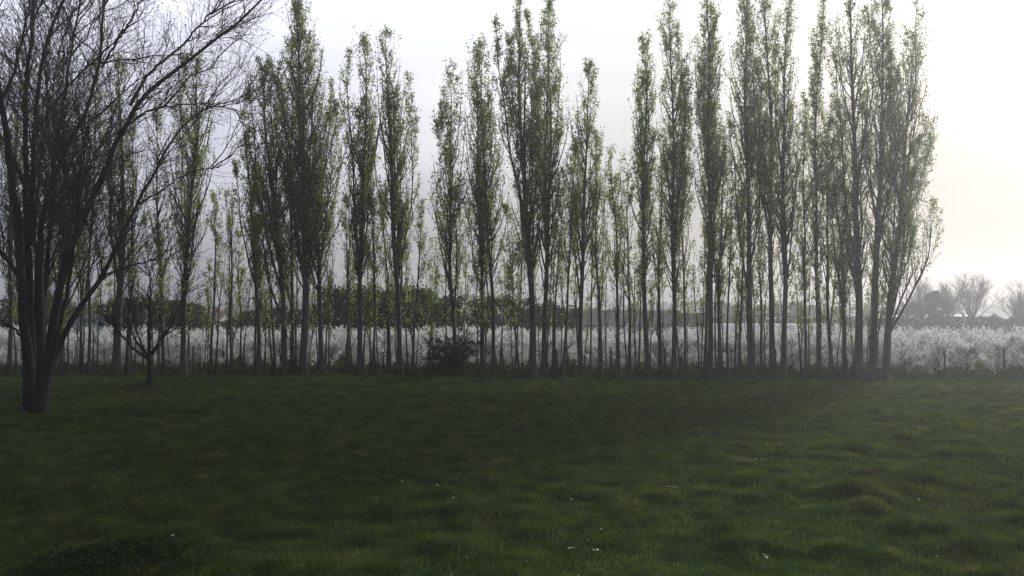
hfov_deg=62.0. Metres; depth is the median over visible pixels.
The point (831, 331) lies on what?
orchard tree
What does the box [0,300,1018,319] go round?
wood
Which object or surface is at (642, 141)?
poplar tree
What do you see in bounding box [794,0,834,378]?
poplar tree
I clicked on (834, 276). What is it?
sapling
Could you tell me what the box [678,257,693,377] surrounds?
sapling
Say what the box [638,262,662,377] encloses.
sapling
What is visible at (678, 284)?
sapling
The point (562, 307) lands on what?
sapling
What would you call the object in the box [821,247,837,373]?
sapling
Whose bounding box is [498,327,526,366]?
orchard tree
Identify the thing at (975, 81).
sky
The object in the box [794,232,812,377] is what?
sapling
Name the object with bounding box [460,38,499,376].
poplar tree
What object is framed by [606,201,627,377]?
sapling
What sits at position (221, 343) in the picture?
orchard tree
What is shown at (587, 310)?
sapling
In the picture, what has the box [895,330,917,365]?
orchard tree
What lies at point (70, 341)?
orchard tree
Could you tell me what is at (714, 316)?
sapling
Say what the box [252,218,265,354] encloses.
sapling
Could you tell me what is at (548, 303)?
sapling
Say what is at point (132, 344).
orchard tree
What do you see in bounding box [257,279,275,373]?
sapling
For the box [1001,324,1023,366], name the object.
orchard tree
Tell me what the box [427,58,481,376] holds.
poplar tree
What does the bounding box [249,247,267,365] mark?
sapling
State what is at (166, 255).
poplar tree
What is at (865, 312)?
tree
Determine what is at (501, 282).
sapling
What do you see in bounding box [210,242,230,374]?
sapling
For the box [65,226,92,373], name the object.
sapling
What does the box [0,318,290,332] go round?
hedge
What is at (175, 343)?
orchard tree
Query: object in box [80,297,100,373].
sapling
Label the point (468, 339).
orchard tree
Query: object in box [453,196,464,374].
sapling
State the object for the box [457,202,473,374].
sapling
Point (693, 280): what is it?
sapling
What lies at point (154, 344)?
orchard tree
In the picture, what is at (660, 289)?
sapling
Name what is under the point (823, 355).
orchard tree
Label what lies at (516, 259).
poplar tree
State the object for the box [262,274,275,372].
sapling
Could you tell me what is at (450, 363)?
shrub
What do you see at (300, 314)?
hedge tree
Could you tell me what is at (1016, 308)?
bare tree
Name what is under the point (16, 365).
sapling
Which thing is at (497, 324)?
hedge tree
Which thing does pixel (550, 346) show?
orchard tree
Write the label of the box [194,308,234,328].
house
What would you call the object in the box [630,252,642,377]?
sapling
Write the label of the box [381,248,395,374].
sapling
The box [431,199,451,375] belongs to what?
sapling
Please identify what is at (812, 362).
orchard tree
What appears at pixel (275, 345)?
orchard tree
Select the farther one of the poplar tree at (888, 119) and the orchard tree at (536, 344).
the orchard tree at (536, 344)
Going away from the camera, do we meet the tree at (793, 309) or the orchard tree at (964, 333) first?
the orchard tree at (964, 333)
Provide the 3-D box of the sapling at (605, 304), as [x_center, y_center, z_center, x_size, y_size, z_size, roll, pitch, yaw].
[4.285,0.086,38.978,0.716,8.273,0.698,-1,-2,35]
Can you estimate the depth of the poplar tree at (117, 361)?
40.61 m
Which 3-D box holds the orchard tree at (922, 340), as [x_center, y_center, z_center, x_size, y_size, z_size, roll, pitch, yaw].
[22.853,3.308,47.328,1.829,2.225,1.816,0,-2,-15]
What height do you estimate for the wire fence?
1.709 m
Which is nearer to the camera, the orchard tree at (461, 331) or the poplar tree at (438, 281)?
the poplar tree at (438, 281)
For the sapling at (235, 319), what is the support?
on the ground at (670, 557)
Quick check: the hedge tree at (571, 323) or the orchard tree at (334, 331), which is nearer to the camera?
the orchard tree at (334, 331)
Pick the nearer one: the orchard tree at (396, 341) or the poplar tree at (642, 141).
the poplar tree at (642, 141)
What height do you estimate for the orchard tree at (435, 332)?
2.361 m
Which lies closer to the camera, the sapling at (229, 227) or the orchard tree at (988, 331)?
the sapling at (229, 227)
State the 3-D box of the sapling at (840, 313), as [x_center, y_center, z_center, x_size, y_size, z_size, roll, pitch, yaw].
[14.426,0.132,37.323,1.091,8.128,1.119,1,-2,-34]
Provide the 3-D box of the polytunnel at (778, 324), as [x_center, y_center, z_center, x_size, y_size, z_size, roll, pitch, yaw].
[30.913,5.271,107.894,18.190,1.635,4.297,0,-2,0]
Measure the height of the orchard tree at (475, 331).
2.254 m
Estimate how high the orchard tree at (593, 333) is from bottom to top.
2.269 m
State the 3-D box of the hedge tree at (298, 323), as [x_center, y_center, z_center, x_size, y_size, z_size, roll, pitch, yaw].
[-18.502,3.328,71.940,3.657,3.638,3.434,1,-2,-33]
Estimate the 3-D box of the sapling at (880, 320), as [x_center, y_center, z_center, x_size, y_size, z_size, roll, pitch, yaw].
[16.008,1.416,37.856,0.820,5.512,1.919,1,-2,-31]
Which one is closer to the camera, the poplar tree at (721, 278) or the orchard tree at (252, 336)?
the poplar tree at (721, 278)
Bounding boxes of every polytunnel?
[713,323,832,335]
[882,315,978,331]
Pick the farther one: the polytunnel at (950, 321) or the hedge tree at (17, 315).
the polytunnel at (950, 321)
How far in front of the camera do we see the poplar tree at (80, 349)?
41.42 m
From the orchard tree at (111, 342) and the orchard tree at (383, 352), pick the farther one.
the orchard tree at (111, 342)
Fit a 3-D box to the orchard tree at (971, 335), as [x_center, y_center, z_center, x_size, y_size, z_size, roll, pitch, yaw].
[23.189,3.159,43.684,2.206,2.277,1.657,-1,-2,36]
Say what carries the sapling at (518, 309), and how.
on the ground at (670, 557)
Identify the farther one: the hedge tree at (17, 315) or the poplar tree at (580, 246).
the hedge tree at (17, 315)
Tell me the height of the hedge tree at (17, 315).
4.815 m
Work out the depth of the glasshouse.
139.31 m
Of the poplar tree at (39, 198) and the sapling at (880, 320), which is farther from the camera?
the poplar tree at (39, 198)
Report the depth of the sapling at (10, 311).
41.37 m
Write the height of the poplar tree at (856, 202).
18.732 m
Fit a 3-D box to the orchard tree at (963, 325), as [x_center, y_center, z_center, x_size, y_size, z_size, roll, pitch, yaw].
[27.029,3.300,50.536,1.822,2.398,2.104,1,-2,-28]
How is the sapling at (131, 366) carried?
on the ground at (670, 557)
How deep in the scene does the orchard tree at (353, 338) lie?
46.01 m
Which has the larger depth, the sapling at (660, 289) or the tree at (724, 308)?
the tree at (724, 308)
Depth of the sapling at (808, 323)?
38.04 m
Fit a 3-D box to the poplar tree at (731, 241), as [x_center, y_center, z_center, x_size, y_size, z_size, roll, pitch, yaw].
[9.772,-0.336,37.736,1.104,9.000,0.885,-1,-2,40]
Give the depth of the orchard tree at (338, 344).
42.31 m
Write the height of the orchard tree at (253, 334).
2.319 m
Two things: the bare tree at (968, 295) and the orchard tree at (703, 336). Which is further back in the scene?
the bare tree at (968, 295)
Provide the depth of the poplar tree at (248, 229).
39.84 m
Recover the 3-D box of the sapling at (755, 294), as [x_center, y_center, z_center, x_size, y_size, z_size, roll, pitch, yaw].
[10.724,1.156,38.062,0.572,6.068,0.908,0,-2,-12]
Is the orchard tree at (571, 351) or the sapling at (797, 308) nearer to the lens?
the sapling at (797, 308)
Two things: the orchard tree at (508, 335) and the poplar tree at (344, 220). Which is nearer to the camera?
the poplar tree at (344, 220)
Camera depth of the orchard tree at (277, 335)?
42.30 m
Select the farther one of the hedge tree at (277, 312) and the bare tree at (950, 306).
the bare tree at (950, 306)
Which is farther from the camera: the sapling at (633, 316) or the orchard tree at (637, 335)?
the orchard tree at (637, 335)
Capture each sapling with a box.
[3,258,17,372]
[6,270,18,372]
[44,243,54,340]
[44,250,57,373]
[49,270,73,372]
[51,279,75,371]
[53,200,65,374]
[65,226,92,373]
[70,229,92,374]
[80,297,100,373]
[91,224,109,372]
[93,241,118,374]
[105,216,117,334]
[121,238,136,374]
[130,266,148,374]
[136,210,163,368]
[151,224,170,374]
[152,252,175,374]
[153,237,171,374]
[173,213,192,334]
[178,276,200,374]
[186,290,196,373]
[196,268,215,374]
[202,283,214,374]
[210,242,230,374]
[218,257,239,373]
[219,188,246,374]
[221,190,236,374]
[239,250,254,375]
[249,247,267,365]
[250,209,264,375]
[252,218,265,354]
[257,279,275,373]
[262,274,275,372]
[274,219,289,331]
[276,217,301,374]
[285,275,302,358]
[298,275,322,365]
[300,216,316,339]
[306,228,321,373]
[321,242,334,374]
[322,231,340,372]
[338,242,356,374]
[340,201,362,374]
[360,267,376,375]
[362,252,376,372]
[367,236,381,373]
[369,273,385,374]
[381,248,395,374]
[382,267,396,359]
[400,225,414,375]
[400,268,420,371]
[411,276,426,375]
[422,258,438,375]
[423,287,438,376]
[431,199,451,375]
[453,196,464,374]
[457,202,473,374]
[466,231,487,376]
[478,231,494,376]
[484,287,499,376]
[495,259,513,376]
[500,257,521,375]
[512,216,528,376]
[513,239,524,376]
[522,234,542,367]
[530,237,543,373]
[541,207,560,377]
[542,234,559,376]
[554,227,576,376]
[557,202,571,369]
[569,260,579,376]
[583,292,592,375]
[588,190,612,374]
[597,200,612,376]
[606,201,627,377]
[613,206,642,377]
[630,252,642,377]
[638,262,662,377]
[639,285,655,376]
[650,216,664,375]
[651,227,681,375]
[667,279,680,375]
[669,263,685,378]
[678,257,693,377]
[688,243,704,379]
[693,219,715,378]
[707,230,723,378]
[714,268,727,376]
[728,241,743,377]
[732,263,746,377]
[734,205,754,362]
[745,250,759,374]
[750,230,769,378]
[762,272,779,377]
[772,235,794,337]
[774,265,796,371]
[788,250,808,376]
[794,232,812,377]
[801,231,814,375]
[812,224,832,378]
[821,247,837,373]
[824,201,843,376]
[830,265,850,375]
[831,250,854,380]
[832,201,857,380]
[845,248,854,363]
[851,258,892,359]
[864,244,880,356]
[864,289,886,378]
[871,271,898,343]
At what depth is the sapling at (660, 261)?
38.32 m
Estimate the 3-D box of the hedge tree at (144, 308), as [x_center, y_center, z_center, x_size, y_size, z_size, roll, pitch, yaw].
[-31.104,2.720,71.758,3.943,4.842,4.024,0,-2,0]
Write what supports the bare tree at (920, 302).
on the ground at (670, 557)
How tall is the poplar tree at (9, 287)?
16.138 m
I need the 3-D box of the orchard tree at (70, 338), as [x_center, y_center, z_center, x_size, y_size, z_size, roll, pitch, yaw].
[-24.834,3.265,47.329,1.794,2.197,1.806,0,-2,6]
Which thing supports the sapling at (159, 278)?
on the ground at (670, 557)
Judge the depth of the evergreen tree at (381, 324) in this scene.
59.48 m
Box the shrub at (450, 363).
[412,329,484,375]
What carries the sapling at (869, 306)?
on the ground at (670, 557)
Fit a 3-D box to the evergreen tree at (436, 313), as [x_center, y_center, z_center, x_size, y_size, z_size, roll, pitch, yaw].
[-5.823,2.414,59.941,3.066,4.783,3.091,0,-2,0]
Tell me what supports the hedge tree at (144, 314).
on the ground at (670, 557)
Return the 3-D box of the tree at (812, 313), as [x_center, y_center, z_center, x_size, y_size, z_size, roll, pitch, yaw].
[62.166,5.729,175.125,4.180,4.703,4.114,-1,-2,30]
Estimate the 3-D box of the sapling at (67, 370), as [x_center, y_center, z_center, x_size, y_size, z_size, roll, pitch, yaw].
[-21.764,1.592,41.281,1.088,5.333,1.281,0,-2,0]
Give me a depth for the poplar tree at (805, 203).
37.77 m
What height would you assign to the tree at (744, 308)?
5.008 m
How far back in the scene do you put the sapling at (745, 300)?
38.73 m
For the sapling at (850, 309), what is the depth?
37.86 m
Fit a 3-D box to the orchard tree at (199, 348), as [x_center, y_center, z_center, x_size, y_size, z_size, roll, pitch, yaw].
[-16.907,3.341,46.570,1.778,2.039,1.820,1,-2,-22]
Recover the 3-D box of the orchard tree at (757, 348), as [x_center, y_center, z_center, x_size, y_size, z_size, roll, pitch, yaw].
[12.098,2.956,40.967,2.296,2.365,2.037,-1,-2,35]
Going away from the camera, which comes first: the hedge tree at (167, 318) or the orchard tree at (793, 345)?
the orchard tree at (793, 345)
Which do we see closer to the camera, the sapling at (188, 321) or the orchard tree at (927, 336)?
the sapling at (188, 321)
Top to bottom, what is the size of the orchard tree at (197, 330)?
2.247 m
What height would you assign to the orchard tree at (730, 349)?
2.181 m
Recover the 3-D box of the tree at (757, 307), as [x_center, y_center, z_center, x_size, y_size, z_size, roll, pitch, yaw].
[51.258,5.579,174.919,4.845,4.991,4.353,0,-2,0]
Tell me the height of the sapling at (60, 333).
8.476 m
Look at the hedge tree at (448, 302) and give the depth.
65.63 m
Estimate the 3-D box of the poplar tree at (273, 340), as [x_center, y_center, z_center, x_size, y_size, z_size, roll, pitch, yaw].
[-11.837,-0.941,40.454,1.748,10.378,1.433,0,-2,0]
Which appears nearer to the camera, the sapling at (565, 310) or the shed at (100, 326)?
the sapling at (565, 310)
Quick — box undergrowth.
[0,349,1023,380]
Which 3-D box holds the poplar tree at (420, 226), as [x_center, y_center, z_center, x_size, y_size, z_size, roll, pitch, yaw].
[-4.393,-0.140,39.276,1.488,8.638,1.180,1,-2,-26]
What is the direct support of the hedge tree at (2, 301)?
on the ground at (670, 557)
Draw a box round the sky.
[0,0,1023,318]
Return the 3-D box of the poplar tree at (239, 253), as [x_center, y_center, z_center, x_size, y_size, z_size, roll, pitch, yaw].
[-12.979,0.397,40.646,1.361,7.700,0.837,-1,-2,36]
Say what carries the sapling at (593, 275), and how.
on the ground at (670, 557)
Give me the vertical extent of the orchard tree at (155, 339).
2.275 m
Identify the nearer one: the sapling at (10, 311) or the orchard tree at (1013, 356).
the sapling at (10, 311)
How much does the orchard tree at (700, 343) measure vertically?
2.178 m
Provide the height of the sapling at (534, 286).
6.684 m
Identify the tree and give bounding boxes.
[0,0,305,414]
[0,45,34,372]
[0,295,18,330]
[0,326,15,364]
[0,332,13,361]
[3,296,49,328]
[3,333,21,366]
[33,107,53,295]
[39,55,81,372]
[48,302,79,324]
[58,330,91,368]
[58,332,82,361]
[68,134,94,373]
[69,48,111,373]
[69,329,102,366]
[74,243,220,385]
[79,326,111,359]
[85,326,122,369]
[91,297,131,331]
[93,49,150,374]
[94,325,112,358]
[99,330,126,364]
[103,298,146,332]
[106,331,145,364]
[118,113,149,373]
[122,329,146,363]
[131,295,155,331]
[132,324,157,355]
[132,334,166,364]
[142,101,183,374]
[142,327,176,362]
[150,296,197,332]
[157,330,195,368]
[159,45,218,374]
[165,327,186,364]
[177,302,214,342]
[178,328,215,367]
[179,327,207,336]
[189,331,213,366]
[204,324,225,359]
[205,185,226,374]
[206,327,239,367]
[213,326,243,364]
[220,182,237,374]
[222,328,245,362]
[224,108,268,375]
[225,310,254,331]
[227,220,249,373]
[234,331,269,368]
[236,329,262,357]
[241,54,301,375]
[242,326,271,351]
[248,306,297,331]
[251,161,277,374]
[261,329,297,367]
[262,330,289,362]
[264,27,313,374]
[267,0,334,375]
[274,307,301,331]
[279,27,348,375]
[287,325,325,365]
[287,328,315,359]
[294,304,334,343]
[310,327,337,360]
[312,324,342,357]
[313,284,355,354]
[313,331,346,369]
[332,189,360,373]
[333,285,367,336]
[333,328,363,361]
[336,326,355,357]
[338,24,384,375]
[342,334,375,365]
[346,283,378,328]
[356,286,396,343]
[361,145,387,373]
[363,328,386,361]
[365,327,403,369]
[367,24,423,375]
[374,173,394,374]
[378,287,417,330]
[378,327,415,361]
[393,284,426,328]
[400,192,430,375]
[402,304,411,334]
[402,330,427,367]
[403,328,430,366]
[409,289,450,342]
[421,331,451,371]
[424,324,448,352]
[424,326,451,361]
[426,233,443,366]
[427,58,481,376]
[430,294,462,332]
[448,325,479,368]
[449,294,479,330]
[449,324,470,343]
[451,326,479,362]
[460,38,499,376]
[464,32,512,376]
[467,292,506,332]
[473,326,504,360]
[474,326,510,370]
[487,0,553,376]
[490,294,525,330]
[493,202,525,376]
[496,324,525,359]
[496,331,529,369]
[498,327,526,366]
[503,295,542,350]
[518,328,562,368]
[519,326,541,359]
[526,0,573,377]
[529,300,560,330]
[541,330,572,366]
[547,303,585,337]
[548,329,589,368]
[549,163,569,377]
[554,138,582,377]
[561,57,604,377]
[565,357,576,376]
[567,329,596,365]
[581,137,612,377]
[582,332,621,369]
[586,165,604,377]
[592,325,627,368]
[601,143,632,377]
[610,168,637,378]
[611,332,643,369]
[613,328,635,364]
[620,332,648,362]
[622,26,660,378]
[629,210,649,377]
[641,331,671,370]
[642,329,671,363]
[647,124,669,376]
[652,0,700,378]
[662,327,702,369]
[663,326,698,368]
[676,144,695,377]
[679,324,703,364]
[688,0,734,378]
[689,332,725,368]
[692,14,725,376]
[693,326,730,360]
[703,128,736,378]
[713,301,734,321]
[716,330,746,372]
[719,180,742,378]
[723,0,773,378]
[723,324,746,363]
[730,303,745,316]
[733,178,751,378]
[734,325,780,368]
[743,0,795,379]
[743,331,776,368]
[751,178,769,376]
[752,303,767,316]
[762,0,809,379]
[763,329,794,364]
[768,303,789,315]
[774,325,801,353]
[774,326,813,370]
[785,91,824,378]
[787,329,827,365]
[788,301,810,317]
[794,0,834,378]
[800,325,848,372]
[806,305,825,316]
[812,101,849,378]
[813,324,846,352]
[819,135,857,379]
[821,331,847,368]
[822,0,891,380]
[829,306,848,326]
[831,323,854,338]
[831,328,868,373]
[839,326,868,366]
[858,0,931,381]
[863,309,871,326]
[863,331,896,375]
[868,32,944,381]
[868,328,904,366]
[877,326,911,360]
[891,331,921,374]
[895,300,920,331]
[895,329,941,370]
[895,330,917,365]
[903,325,933,337]
[904,274,938,318]
[909,328,936,366]
[916,330,961,377]
[922,290,946,332]
[925,326,957,335]
[926,329,962,369]
[933,325,966,359]
[937,282,963,331]
[944,271,1005,328]
[946,328,985,370]
[948,325,986,363]
[948,332,990,373]
[952,324,981,339]
[972,331,1008,370]
[974,330,1019,375]
[979,327,1006,360]
[980,328,1015,352]
[991,278,1023,321]
[993,327,1023,370]
[994,327,1023,355]
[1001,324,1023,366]
[1008,334,1023,367]
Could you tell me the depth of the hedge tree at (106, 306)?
69.51 m
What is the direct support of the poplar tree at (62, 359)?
on the ground at (670, 557)
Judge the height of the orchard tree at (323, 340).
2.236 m
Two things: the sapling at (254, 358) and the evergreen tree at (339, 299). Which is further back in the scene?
the evergreen tree at (339, 299)
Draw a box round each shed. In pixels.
[63,319,109,336]
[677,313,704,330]
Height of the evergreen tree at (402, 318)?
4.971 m
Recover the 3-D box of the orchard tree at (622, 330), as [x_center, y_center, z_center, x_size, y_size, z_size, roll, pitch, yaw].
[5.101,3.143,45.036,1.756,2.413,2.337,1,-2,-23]
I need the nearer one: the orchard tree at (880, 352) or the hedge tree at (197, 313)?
the orchard tree at (880, 352)
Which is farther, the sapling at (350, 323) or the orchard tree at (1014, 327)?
the orchard tree at (1014, 327)
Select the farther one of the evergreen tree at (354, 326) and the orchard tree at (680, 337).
the evergreen tree at (354, 326)
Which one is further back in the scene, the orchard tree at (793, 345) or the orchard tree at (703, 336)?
the orchard tree at (703, 336)
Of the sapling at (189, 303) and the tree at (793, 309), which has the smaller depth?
the sapling at (189, 303)
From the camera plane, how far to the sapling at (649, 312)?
38.77 m
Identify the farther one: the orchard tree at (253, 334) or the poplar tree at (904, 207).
the orchard tree at (253, 334)
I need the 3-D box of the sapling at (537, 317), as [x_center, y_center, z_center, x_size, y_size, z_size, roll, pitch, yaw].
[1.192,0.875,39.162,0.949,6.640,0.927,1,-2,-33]
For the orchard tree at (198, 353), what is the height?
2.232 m
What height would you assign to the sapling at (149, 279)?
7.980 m
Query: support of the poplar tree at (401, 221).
on the ground at (670, 557)
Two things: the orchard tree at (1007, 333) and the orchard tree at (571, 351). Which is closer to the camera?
the orchard tree at (571, 351)
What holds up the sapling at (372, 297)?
on the ground at (670, 557)
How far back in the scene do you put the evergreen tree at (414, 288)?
61.10 m
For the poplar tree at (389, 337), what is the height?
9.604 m
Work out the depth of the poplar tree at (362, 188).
39.69 m
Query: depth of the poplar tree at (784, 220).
37.63 m
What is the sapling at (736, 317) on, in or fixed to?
on the ground at (670, 557)
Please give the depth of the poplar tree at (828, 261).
37.76 m
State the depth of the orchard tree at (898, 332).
50.65 m
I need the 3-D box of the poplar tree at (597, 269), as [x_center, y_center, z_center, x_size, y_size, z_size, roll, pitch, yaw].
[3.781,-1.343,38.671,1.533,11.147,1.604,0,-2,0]
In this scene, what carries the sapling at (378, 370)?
on the ground at (670, 557)
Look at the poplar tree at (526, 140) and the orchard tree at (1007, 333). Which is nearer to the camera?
the poplar tree at (526, 140)
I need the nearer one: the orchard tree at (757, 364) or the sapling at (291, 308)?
the sapling at (291, 308)
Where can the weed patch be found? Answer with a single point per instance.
(87, 555)
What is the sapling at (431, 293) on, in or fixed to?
on the ground at (670, 557)
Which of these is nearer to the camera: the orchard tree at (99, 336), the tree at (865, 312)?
the orchard tree at (99, 336)
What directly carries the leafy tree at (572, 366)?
on the ground at (670, 557)
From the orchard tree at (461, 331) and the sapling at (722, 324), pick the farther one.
the orchard tree at (461, 331)
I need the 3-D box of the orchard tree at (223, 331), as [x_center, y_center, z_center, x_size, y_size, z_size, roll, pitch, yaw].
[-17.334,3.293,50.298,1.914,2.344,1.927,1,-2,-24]
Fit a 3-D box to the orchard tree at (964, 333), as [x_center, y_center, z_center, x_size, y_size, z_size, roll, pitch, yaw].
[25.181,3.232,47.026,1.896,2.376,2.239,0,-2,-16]
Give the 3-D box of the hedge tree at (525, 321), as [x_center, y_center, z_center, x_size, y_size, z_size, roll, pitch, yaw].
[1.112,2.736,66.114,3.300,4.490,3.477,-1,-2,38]
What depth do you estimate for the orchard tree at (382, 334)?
45.85 m
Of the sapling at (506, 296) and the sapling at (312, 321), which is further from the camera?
the sapling at (312, 321)
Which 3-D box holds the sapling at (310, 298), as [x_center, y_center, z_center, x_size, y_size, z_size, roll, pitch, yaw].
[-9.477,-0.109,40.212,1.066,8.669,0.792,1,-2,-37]
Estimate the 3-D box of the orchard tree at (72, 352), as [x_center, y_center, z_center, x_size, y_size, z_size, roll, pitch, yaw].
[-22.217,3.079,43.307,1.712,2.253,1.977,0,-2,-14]
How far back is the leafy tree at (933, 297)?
117.31 m
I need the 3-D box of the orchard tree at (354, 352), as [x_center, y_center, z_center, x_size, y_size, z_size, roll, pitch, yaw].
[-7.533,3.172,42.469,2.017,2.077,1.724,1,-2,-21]
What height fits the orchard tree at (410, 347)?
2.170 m
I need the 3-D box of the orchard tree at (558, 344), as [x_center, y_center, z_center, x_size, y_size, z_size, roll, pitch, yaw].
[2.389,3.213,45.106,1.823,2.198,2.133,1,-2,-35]
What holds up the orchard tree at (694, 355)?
on the ground at (670, 557)
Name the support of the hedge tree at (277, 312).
on the ground at (670, 557)
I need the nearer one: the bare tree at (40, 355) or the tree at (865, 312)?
the bare tree at (40, 355)
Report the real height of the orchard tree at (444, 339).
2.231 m
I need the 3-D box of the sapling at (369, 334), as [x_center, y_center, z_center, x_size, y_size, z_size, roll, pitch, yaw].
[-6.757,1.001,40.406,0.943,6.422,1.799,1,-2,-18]
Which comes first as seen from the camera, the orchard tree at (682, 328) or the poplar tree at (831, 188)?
the poplar tree at (831, 188)
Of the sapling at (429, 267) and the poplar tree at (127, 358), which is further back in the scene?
the poplar tree at (127, 358)
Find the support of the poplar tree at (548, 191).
on the ground at (670, 557)
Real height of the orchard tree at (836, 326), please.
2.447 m
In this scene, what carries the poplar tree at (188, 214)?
on the ground at (670, 557)
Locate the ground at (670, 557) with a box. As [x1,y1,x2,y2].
[0,319,1023,575]
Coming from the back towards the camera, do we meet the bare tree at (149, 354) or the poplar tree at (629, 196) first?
the poplar tree at (629, 196)
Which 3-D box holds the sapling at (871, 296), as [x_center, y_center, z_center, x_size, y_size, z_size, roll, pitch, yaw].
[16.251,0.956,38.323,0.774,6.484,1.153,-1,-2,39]
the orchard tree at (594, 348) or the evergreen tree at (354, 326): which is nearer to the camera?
the orchard tree at (594, 348)
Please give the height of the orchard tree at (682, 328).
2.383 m
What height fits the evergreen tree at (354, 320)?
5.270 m
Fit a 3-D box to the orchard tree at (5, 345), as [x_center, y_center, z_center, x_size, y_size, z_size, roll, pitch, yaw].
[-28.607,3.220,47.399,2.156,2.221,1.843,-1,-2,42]
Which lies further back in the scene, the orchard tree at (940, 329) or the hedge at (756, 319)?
the hedge at (756, 319)
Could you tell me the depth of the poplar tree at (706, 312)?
38.49 m
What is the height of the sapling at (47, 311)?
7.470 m
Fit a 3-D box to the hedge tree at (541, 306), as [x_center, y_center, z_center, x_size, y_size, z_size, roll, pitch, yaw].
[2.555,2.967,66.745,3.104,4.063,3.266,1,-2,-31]
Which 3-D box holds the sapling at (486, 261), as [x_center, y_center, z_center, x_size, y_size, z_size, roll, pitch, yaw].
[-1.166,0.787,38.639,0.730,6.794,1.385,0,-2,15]
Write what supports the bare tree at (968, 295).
on the ground at (670, 557)
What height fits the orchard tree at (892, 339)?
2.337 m
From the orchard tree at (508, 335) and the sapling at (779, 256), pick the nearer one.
the sapling at (779, 256)
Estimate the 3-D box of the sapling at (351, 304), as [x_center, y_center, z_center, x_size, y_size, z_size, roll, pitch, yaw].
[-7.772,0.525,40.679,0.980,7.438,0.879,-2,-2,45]
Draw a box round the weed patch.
[1,527,298,575]
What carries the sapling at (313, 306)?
on the ground at (670, 557)
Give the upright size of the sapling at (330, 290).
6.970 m
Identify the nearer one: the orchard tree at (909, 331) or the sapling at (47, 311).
the sapling at (47, 311)
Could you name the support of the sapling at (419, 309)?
on the ground at (670, 557)
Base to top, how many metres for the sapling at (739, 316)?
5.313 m
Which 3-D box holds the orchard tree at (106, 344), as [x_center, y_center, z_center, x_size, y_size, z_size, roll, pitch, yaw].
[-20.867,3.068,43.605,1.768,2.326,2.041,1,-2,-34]
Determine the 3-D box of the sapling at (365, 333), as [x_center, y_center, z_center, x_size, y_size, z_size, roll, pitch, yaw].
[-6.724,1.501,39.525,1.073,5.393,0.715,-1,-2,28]
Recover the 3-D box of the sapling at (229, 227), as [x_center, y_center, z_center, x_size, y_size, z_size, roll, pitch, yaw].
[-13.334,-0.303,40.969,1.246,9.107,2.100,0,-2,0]
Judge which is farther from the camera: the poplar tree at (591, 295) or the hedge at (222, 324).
the hedge at (222, 324)
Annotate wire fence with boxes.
[0,344,1023,377]
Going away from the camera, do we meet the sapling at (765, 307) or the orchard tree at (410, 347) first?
the sapling at (765, 307)
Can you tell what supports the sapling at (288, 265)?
on the ground at (670, 557)
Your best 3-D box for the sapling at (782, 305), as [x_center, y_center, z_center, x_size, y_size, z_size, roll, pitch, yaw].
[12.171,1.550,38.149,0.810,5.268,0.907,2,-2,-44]
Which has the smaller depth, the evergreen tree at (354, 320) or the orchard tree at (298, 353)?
the orchard tree at (298, 353)
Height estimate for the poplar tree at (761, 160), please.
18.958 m
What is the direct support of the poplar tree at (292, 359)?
on the ground at (670, 557)
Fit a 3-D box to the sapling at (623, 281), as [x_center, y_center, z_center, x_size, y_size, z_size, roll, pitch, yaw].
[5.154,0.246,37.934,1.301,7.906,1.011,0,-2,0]
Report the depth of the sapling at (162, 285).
40.78 m
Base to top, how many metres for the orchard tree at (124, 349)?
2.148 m
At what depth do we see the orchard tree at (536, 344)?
45.04 m
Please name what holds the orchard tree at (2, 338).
on the ground at (670, 557)
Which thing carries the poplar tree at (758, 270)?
on the ground at (670, 557)
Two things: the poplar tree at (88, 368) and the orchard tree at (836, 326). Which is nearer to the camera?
the poplar tree at (88, 368)
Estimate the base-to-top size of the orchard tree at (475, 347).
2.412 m
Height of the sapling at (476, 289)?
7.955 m
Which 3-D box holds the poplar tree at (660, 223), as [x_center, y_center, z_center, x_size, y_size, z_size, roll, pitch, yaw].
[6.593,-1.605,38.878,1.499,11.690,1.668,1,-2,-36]
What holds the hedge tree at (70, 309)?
on the ground at (670, 557)
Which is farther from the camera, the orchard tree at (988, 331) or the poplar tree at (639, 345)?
the orchard tree at (988, 331)
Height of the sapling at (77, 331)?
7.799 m
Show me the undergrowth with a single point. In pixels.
(641, 375)
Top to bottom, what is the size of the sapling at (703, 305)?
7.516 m
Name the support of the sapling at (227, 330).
on the ground at (670, 557)
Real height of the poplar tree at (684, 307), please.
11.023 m
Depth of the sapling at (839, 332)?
38.31 m
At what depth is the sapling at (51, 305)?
41.38 m
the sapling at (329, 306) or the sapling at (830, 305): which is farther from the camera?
the sapling at (329, 306)
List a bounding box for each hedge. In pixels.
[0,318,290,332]
[564,310,680,338]
[713,312,823,323]
[787,316,1023,334]
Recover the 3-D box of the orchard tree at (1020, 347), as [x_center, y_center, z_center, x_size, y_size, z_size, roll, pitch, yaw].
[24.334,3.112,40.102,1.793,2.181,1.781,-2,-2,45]
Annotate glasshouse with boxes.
[988,313,1013,329]
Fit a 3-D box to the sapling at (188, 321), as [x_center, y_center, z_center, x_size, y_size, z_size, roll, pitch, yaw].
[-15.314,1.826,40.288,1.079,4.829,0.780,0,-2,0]
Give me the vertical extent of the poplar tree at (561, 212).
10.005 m
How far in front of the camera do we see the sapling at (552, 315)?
39.40 m
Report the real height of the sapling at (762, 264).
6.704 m
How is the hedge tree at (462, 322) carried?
on the ground at (670, 557)

